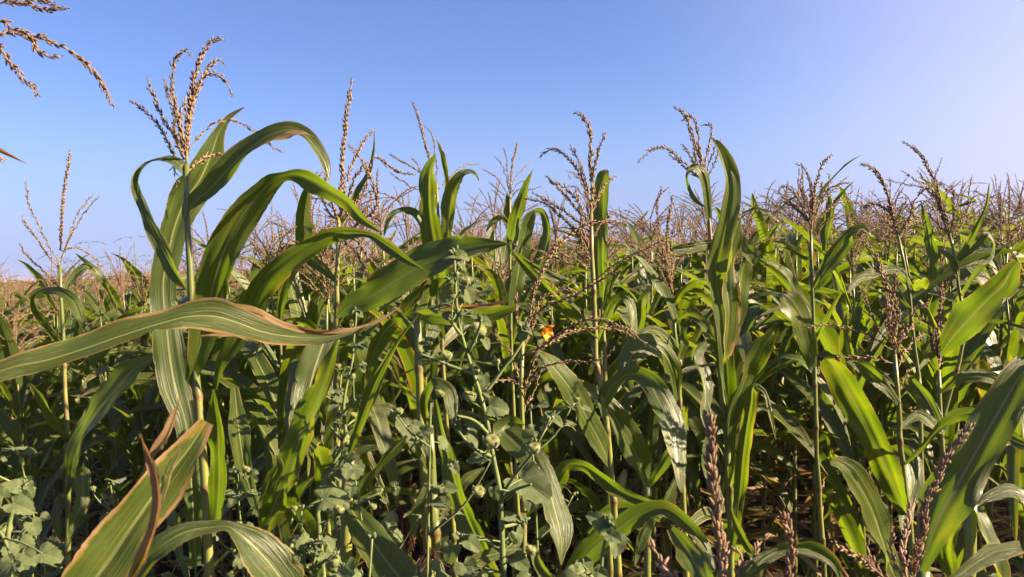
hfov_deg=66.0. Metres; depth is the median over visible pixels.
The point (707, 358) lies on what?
corn plant
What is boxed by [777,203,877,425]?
corn plant
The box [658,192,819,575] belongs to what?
corn plant
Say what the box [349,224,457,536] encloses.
corn plant
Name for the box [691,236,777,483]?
corn plant
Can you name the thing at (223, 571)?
corn plant
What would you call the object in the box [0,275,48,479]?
corn plant
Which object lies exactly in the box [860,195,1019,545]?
corn plant
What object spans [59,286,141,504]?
corn plant
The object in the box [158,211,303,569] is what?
corn plant
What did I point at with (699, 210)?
corn plant
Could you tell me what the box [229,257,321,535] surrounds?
corn plant
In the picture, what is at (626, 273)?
corn plant
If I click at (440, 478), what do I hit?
corn plant
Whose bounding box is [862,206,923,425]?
corn plant
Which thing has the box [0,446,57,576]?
mallow weed
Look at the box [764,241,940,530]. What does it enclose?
corn plant
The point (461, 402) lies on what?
corn plant
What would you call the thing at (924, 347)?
corn plant
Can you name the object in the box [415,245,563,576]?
mallow weed
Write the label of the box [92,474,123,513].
mallow weed
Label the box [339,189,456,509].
corn plant
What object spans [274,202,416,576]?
corn plant
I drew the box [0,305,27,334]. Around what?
corn plant
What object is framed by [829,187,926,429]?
corn plant
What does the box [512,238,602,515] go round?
corn plant
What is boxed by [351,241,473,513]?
corn plant
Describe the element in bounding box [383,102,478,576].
corn plant
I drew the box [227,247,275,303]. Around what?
corn plant
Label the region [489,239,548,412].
corn plant
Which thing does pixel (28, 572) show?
mallow weed
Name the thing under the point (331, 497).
mallow weed
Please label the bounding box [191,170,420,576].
corn plant
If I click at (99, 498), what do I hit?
mallow weed
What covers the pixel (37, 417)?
corn plant
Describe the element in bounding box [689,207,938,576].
corn plant
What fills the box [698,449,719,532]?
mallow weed
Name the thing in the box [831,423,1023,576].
corn plant
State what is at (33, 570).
mallow weed
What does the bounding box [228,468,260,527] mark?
mallow weed
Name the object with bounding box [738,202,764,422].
corn plant
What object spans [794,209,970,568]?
corn plant
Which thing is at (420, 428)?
mallow weed
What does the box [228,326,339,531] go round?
corn plant
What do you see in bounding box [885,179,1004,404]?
corn plant
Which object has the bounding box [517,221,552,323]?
corn plant
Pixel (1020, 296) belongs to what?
corn plant
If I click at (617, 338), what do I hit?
corn plant
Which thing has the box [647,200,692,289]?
corn plant
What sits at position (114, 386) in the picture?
corn plant
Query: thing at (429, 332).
corn plant
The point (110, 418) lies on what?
corn plant
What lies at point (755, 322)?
corn plant
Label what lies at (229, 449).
corn plant
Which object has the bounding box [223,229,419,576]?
corn plant
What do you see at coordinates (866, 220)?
corn plant
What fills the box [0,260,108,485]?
corn plant
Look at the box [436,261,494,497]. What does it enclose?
corn plant
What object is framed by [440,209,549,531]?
corn plant
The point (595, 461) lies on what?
corn plant
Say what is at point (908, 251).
corn plant
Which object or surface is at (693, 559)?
corn plant
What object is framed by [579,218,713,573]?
corn plant
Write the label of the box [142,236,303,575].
corn plant
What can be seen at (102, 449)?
corn plant
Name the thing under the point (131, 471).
corn plant
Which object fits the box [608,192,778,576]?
corn plant
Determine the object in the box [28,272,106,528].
corn plant
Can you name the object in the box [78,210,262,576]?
corn plant
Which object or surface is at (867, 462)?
corn plant
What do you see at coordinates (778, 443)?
corn plant
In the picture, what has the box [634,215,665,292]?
corn plant
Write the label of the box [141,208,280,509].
corn plant
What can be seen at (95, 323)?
corn plant
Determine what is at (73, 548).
mallow weed
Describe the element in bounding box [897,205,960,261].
corn plant
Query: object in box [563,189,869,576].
corn plant
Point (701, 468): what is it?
corn plant
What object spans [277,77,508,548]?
corn plant
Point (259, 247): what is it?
corn plant
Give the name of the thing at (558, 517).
corn plant
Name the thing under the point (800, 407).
corn plant
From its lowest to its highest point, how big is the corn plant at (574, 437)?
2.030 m
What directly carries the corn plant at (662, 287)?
on the ground
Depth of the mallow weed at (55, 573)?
3.10 m
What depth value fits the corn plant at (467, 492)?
4.35 m
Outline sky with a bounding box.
[0,0,1023,281]
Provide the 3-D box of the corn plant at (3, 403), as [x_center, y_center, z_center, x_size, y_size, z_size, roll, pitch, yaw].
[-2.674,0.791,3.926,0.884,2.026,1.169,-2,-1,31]
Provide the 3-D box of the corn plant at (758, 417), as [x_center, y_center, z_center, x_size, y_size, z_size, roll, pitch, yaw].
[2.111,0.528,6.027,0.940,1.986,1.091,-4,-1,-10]
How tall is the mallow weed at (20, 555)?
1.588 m
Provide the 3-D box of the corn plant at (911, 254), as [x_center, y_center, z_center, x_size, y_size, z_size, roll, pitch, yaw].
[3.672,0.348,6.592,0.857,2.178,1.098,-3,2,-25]
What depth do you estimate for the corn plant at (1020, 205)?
5.03 m
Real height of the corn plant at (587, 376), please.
2.008 m
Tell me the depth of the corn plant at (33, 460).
4.31 m
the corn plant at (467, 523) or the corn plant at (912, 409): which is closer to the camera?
the corn plant at (467, 523)
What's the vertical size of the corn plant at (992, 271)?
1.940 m
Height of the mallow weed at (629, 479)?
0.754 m
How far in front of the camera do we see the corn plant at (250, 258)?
5.23 m
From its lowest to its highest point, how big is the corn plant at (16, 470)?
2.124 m
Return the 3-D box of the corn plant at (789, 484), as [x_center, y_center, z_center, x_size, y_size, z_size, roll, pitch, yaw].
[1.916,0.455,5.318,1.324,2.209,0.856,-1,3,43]
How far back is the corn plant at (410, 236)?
7.21 m
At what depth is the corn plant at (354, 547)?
4.70 m
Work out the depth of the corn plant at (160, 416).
4.88 m
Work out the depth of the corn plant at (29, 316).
5.87 m
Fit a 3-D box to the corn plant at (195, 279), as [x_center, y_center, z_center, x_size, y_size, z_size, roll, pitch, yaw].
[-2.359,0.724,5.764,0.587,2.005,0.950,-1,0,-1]
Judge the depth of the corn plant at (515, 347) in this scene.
4.85 m
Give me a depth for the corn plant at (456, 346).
5.35 m
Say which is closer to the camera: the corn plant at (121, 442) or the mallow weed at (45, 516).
the mallow weed at (45, 516)
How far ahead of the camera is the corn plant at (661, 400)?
1.86 m
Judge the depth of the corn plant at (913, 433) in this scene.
4.28 m
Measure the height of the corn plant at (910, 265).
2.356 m
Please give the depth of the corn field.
10.28 m
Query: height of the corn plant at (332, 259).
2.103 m
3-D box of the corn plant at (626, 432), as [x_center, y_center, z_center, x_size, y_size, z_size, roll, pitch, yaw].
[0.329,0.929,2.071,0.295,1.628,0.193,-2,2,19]
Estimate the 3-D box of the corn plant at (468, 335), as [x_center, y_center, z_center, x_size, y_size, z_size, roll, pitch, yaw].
[-0.122,0.616,4.134,1.015,2.143,1.177,-1,2,45]
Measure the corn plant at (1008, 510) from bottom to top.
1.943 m
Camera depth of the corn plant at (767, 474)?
4.00 m
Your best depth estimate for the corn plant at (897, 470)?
1.66 m
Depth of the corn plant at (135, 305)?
7.30 m
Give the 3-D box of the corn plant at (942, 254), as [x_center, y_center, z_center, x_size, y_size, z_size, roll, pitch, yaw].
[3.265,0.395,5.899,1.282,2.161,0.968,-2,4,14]
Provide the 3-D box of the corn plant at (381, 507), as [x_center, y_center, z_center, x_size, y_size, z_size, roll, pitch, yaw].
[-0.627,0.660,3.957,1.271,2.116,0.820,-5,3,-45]
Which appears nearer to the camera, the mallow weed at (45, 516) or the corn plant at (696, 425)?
the mallow weed at (45, 516)
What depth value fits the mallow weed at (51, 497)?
4.62 m
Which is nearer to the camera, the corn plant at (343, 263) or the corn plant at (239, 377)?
the corn plant at (239, 377)
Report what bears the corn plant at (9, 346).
on the ground
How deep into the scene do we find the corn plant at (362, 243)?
5.67 m
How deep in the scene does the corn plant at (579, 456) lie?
4.40 m
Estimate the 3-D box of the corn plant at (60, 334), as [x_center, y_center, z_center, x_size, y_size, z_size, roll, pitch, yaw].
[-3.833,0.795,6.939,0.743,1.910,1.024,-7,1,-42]
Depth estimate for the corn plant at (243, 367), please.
3.52 m
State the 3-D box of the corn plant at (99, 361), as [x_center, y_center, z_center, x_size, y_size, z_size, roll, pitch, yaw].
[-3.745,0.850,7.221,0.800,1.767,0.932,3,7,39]
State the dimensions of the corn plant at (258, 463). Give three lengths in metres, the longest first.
2.005 x 1.102 x 0.949 m
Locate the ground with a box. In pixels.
[3,376,1022,576]
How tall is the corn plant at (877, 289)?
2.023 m
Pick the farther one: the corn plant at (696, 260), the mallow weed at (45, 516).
the corn plant at (696, 260)
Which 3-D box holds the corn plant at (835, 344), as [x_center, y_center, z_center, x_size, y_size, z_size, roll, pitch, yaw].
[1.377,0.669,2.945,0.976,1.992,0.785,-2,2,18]
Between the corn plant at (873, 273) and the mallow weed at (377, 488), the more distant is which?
the corn plant at (873, 273)
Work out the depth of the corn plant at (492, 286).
6.58 m
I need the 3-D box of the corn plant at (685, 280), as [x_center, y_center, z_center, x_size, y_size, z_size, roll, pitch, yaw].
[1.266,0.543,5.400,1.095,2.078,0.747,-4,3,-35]
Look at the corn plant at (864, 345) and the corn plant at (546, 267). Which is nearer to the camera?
the corn plant at (864, 345)
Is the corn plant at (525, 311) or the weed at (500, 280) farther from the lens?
the corn plant at (525, 311)
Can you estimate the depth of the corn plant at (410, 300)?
3.27 m
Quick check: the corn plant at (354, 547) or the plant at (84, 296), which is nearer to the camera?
the corn plant at (354, 547)
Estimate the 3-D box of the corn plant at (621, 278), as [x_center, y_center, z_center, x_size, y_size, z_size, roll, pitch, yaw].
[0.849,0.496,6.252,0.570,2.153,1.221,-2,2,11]
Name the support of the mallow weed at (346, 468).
on the ground
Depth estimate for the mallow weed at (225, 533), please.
4.52 m
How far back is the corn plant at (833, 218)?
7.20 m
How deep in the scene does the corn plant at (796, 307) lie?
2.49 m
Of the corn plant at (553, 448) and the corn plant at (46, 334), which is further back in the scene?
the corn plant at (46, 334)
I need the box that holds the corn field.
[0,189,1023,431]
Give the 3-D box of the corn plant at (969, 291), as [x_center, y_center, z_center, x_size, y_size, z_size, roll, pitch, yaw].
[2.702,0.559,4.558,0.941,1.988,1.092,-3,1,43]
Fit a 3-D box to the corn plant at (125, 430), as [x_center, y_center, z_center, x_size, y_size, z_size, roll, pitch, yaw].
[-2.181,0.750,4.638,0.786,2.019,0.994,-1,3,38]
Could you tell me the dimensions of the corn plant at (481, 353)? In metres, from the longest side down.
2.169 x 1.251 x 0.946 m
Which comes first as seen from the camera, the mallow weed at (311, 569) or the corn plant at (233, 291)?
the mallow weed at (311, 569)
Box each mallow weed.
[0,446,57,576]
[0,475,63,576]
[0,533,62,575]
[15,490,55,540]
[23,568,64,576]
[31,561,71,576]
[54,543,78,565]
[78,477,190,576]
[91,493,121,515]
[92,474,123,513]
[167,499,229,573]
[186,555,203,576]
[209,460,258,576]
[213,540,242,576]
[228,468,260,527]
[285,535,340,576]
[286,485,349,568]
[290,363,366,552]
[315,307,399,576]
[321,451,421,575]
[326,531,376,576]
[390,389,506,576]
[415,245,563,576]
[516,397,591,576]
[527,506,551,558]
[559,511,627,576]
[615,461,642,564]
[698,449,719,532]
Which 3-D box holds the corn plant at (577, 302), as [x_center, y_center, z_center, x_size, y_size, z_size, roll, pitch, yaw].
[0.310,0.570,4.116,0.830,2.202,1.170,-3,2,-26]
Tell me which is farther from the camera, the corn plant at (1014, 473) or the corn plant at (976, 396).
the corn plant at (976, 396)
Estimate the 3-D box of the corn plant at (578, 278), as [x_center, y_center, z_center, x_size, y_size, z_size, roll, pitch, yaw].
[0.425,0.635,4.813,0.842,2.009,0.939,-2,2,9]
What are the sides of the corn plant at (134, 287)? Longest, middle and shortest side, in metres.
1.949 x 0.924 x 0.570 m
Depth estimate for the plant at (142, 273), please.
6.08 m
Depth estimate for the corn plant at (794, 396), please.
3.38 m
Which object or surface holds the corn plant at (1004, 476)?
on the ground
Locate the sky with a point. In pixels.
(781, 84)
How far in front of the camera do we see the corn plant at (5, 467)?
4.94 m
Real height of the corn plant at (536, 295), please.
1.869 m
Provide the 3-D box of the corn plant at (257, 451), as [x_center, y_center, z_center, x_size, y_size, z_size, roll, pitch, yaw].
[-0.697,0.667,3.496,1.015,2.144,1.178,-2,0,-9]
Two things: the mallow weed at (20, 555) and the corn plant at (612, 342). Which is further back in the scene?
the corn plant at (612, 342)
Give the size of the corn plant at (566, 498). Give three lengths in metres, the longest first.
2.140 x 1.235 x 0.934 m
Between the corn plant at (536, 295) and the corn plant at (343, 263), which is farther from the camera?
the corn plant at (536, 295)
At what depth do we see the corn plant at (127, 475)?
6.04 m
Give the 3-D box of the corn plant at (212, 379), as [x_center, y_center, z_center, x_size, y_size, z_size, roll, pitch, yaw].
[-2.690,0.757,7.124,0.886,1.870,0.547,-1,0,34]
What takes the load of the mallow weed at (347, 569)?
on the ground
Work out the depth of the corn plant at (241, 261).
7.29 m
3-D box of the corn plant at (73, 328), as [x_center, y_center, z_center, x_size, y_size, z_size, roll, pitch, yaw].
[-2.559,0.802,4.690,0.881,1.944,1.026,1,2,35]
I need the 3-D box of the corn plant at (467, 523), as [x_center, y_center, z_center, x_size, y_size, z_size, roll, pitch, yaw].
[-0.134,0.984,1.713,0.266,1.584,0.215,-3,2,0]
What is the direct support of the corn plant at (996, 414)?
on the ground
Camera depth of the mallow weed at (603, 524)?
1.08 m
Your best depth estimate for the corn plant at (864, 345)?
5.03 m
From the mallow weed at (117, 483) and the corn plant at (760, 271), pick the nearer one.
the mallow weed at (117, 483)
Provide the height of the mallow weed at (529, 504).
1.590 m
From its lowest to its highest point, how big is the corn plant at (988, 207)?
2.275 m
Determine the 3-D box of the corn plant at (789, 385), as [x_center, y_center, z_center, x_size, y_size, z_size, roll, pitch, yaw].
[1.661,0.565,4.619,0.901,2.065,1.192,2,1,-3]
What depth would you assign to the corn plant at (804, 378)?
6.76 m
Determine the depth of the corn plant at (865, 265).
5.25 m
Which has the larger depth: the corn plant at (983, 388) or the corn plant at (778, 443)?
the corn plant at (778, 443)
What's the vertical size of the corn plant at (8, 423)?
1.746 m
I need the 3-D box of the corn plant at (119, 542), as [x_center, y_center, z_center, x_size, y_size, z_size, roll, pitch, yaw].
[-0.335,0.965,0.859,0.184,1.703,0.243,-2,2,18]
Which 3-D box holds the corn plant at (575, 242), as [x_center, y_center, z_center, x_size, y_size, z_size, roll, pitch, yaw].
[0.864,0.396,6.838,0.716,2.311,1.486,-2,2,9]
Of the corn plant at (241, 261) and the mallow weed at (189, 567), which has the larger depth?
the corn plant at (241, 261)
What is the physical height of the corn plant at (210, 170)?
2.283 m
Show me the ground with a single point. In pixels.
(161, 565)
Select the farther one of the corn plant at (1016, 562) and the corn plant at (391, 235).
the corn plant at (391, 235)
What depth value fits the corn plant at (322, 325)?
3.55 m
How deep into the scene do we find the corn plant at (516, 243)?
5.88 m
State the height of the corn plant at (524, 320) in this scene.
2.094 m
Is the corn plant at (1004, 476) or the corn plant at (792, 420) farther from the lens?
the corn plant at (1004, 476)
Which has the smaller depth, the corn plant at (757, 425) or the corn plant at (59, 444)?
the corn plant at (59, 444)
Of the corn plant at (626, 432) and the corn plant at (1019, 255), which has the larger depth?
the corn plant at (1019, 255)
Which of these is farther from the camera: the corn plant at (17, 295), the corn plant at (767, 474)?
the corn plant at (17, 295)
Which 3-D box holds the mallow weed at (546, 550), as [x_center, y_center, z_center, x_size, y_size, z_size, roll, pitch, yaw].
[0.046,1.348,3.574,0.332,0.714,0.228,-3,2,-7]
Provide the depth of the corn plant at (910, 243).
7.03 m
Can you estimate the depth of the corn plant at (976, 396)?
5.26 m
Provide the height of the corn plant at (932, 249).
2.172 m
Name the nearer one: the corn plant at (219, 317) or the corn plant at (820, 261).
the corn plant at (219, 317)
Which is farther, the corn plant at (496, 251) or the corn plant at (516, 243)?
the corn plant at (496, 251)
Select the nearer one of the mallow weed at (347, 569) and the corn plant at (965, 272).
the mallow weed at (347, 569)
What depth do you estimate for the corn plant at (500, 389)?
4.65 m
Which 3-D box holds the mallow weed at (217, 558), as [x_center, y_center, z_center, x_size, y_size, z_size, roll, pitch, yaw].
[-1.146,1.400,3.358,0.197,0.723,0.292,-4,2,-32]
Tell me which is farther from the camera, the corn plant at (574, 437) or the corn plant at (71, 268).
the corn plant at (71, 268)
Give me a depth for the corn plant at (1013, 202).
6.48 m
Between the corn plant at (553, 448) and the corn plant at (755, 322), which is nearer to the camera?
the corn plant at (553, 448)
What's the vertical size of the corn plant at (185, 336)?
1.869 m
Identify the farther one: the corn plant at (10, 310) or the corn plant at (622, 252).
the corn plant at (622, 252)
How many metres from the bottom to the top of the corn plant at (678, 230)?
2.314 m
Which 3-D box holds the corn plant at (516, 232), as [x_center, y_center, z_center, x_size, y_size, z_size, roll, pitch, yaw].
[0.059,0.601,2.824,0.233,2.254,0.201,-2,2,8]
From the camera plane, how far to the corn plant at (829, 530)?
4.25 m
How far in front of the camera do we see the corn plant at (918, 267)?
4.70 m
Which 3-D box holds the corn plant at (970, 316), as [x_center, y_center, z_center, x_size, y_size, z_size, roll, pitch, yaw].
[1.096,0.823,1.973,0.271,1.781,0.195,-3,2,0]
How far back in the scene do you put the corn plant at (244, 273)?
6.01 m
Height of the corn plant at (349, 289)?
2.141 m
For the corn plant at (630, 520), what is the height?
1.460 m
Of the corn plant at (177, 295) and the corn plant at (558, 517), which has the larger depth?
the corn plant at (177, 295)
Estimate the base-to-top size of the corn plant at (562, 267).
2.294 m
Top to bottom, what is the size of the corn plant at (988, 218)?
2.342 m
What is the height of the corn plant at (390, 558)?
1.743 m
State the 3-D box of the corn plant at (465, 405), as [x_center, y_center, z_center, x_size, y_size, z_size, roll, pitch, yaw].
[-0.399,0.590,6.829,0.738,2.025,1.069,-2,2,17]
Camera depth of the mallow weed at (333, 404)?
1.78 m
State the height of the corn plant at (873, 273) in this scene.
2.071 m
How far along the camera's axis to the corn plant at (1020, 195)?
5.31 m
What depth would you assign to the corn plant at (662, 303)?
6.26 m
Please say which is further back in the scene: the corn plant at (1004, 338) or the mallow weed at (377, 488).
the corn plant at (1004, 338)
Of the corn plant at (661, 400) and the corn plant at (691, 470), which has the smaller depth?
the corn plant at (661, 400)
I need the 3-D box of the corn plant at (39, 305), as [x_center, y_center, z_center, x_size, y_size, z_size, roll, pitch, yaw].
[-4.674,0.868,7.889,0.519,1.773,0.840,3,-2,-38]
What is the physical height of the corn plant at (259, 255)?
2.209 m
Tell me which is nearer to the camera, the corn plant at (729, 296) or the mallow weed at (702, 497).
the corn plant at (729, 296)
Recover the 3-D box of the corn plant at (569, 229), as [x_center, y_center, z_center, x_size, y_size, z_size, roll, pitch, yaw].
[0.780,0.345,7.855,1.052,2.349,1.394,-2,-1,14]
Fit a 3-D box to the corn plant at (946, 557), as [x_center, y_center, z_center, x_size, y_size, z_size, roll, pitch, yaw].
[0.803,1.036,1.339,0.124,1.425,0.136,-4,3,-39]
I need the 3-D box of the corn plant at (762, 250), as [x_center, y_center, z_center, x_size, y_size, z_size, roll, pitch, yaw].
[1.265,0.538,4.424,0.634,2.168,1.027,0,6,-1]
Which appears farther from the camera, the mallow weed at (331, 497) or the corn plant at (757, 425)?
the corn plant at (757, 425)
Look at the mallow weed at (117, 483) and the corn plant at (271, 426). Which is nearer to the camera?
the mallow weed at (117, 483)
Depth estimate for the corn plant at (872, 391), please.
3.94 m
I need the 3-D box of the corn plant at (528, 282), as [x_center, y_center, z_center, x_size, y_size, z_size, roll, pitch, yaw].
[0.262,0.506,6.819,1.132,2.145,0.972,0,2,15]
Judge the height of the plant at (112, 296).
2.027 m
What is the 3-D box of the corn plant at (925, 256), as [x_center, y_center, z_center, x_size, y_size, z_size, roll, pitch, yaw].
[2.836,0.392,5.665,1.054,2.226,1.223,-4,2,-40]
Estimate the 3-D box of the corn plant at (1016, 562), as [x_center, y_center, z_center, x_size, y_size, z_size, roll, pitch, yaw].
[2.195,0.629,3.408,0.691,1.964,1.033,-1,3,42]
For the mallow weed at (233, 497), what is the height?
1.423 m
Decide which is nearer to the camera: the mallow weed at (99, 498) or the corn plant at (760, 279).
the mallow weed at (99, 498)
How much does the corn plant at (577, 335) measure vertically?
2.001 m
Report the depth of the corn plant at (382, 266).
6.11 m
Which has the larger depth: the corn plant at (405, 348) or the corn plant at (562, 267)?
the corn plant at (562, 267)
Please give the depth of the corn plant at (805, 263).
4.65 m
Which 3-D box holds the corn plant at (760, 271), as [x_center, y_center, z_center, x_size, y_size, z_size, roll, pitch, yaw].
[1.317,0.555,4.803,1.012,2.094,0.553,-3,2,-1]
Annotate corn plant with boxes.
[0,0,400,381]
[0,255,65,522]
[0,259,164,575]
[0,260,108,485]
[0,262,90,539]
[0,270,58,313]
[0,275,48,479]
[0,279,55,479]
[0,293,223,576]
[0,294,61,566]
[0,303,151,576]
[0,304,112,576]
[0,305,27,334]
[0,305,140,576]
[2,314,54,522]
[8,289,52,479]
[8,306,64,472]
[9,255,86,359]
[12,270,100,566]
[13,266,112,539]
[19,148,152,567]
[20,289,86,414]
[22,260,114,498]
[22,287,47,308]
[24,275,87,465]
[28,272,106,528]
[53,264,232,543]
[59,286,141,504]
[61,396,304,576]
[65,259,192,539]
[65,269,167,478]
[67,246,196,533]
[68,223,283,576]
[76,224,289,576]
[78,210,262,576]
[81,284,114,425]
[93,253,195,563]
[94,272,186,489]
[94,298,156,426]
[124,254,237,429]
[125,271,207,418]
[129,35,425,576]
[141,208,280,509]
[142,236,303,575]
[148,230,433,576]
[151,262,218,388]
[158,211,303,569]
[167,200,436,576]
[167,221,493,567]
[182,271,235,382]
[185,255,255,519]
[186,281,240,544]
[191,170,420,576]
[208,247,252,357]
[210,221,276,379]
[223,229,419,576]
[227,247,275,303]
[228,198,405,553]
[228,227,276,464]
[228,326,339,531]
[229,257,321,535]
[237,210,316,472]
[237,247,252,275]
[239,197,402,529]
[240,181,466,576]
[246,209,375,569]
[253,167,551,564]
[269,212,426,543]
[270,196,406,506]
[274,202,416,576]
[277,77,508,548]
[323,230,395,267]
[325,244,348,261]
[334,197,381,273]
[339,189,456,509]
[340,314,421,576]
[343,219,480,567]
[347,184,530,575]
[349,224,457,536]
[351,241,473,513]
[363,222,517,511]
[364,273,522,553]
[365,203,588,554]
[367,222,451,266]
[371,231,452,497]
[374,377,499,576]
[379,214,492,498]
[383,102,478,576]
[404,219,447,485]
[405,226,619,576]
[412,193,600,571]
[414,242,458,479]
[434,217,722,576]
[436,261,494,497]
[439,178,580,531]
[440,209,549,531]
[446,268,490,487]
[449,190,590,501]
[449,257,563,469]
[455,218,676,575]
[456,198,574,418]
[457,236,562,522]
[459,224,533,420]
[459,261,488,464]
[482,142,550,573]
[483,222,701,570]
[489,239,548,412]
[490,188,649,576]
[491,203,535,412]
[497,261,642,576]
[508,111,686,576]
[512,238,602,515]
[515,233,612,540]
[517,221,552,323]
[520,230,589,504]
[521,235,622,531]
[523,229,553,412]
[524,200,579,317]
[524,255,588,404]
[531,233,639,541]
[531,500,714,576]
[532,173,705,485]
[539,188,762,576]
[543,228,642,460]
[543,230,659,549]
[551,220,588,248]
[559,227,803,575]
[560,206,651,472]
[562,222,702,499]
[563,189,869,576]
[566,203,622,459]
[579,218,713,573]
[582,333,687,576]
[587,226,692,493]
[588,218,641,484]
[593,169,649,576]
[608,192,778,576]
[608,210,688,473]
[613,228,764,508]
[616,222,682,479]
[618,220,866,572]
[623,185,713,576]
[627,182,722,473]
[630,191,759,483]
[632,197,852,576]
[634,205,894,576]
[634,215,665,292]
[637,105,789,576]
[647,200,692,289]
[648,408,842,576]
[652,199,702,272]
[652,217,714,513]
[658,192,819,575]
[673,206,818,519]
[688,191,797,550]
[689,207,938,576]
[690,229,787,501]
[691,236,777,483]
[695,167,902,576]
[701,202,949,576]
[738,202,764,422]
[740,155,860,529]
[741,179,856,523]
[742,208,807,466]
[743,182,903,551]
[746,217,821,539]
[747,195,835,505]
[753,200,1020,576]
[753,218,941,576]
[753,222,831,462]
[756,238,809,476]
[760,154,871,576]
[763,222,845,462]
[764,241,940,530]
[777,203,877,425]
[785,194,912,497]
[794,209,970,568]
[795,215,833,457]
[800,235,1023,576]
[805,239,1023,576]
[806,199,913,474]
[815,204,844,245]
[817,186,916,435]
[821,177,976,510]
[828,225,919,417]
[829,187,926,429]
[829,188,919,265]
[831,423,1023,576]
[832,197,904,393]
[838,191,914,466]
[838,200,968,530]
[842,197,1009,573]
[844,202,971,541]
[846,203,957,398]
[847,163,934,484]
[848,190,960,409]
[856,204,991,477]
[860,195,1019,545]
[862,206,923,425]
[874,168,1019,432]
[874,173,1023,573]
[874,206,1017,400]
[878,206,971,411]
[885,141,994,576]
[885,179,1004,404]
[888,183,1023,540]
[892,185,1023,566]
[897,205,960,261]
[899,259,1021,576]
[903,176,1023,437]
[909,173,1023,434]
[915,356,1023,576]
[921,221,1023,539]
[925,207,991,266]
[926,207,1023,571]
[930,174,1023,242]
[936,483,1023,576]
[941,201,1023,479]
[943,231,1023,505]
[947,188,1023,263]
[950,213,997,404]
[952,213,1023,556]
[960,269,995,289]
[964,244,1023,576]
[976,190,1018,233]
[980,229,1023,509]
[997,187,1023,215]
[1008,180,1023,225]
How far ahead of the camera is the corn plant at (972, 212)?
6.99 m
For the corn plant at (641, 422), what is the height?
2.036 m
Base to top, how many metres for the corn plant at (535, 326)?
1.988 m
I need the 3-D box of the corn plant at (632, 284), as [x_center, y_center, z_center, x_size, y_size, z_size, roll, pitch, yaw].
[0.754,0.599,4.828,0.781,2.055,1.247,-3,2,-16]
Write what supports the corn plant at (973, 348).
on the ground
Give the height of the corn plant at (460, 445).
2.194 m
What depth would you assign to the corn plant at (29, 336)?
6.18 m
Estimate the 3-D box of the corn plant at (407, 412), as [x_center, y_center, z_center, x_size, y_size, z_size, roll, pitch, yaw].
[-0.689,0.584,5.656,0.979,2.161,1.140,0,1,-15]
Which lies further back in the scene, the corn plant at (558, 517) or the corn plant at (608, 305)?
the corn plant at (608, 305)
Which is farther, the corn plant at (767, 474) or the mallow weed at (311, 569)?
the corn plant at (767, 474)
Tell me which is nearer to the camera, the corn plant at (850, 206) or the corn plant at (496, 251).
the corn plant at (850, 206)
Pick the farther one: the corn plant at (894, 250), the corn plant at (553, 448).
the corn plant at (894, 250)
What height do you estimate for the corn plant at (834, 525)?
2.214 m
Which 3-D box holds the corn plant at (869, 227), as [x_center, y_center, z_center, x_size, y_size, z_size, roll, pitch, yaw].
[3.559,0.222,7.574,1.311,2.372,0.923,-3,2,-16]
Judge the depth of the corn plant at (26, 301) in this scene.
7.12 m

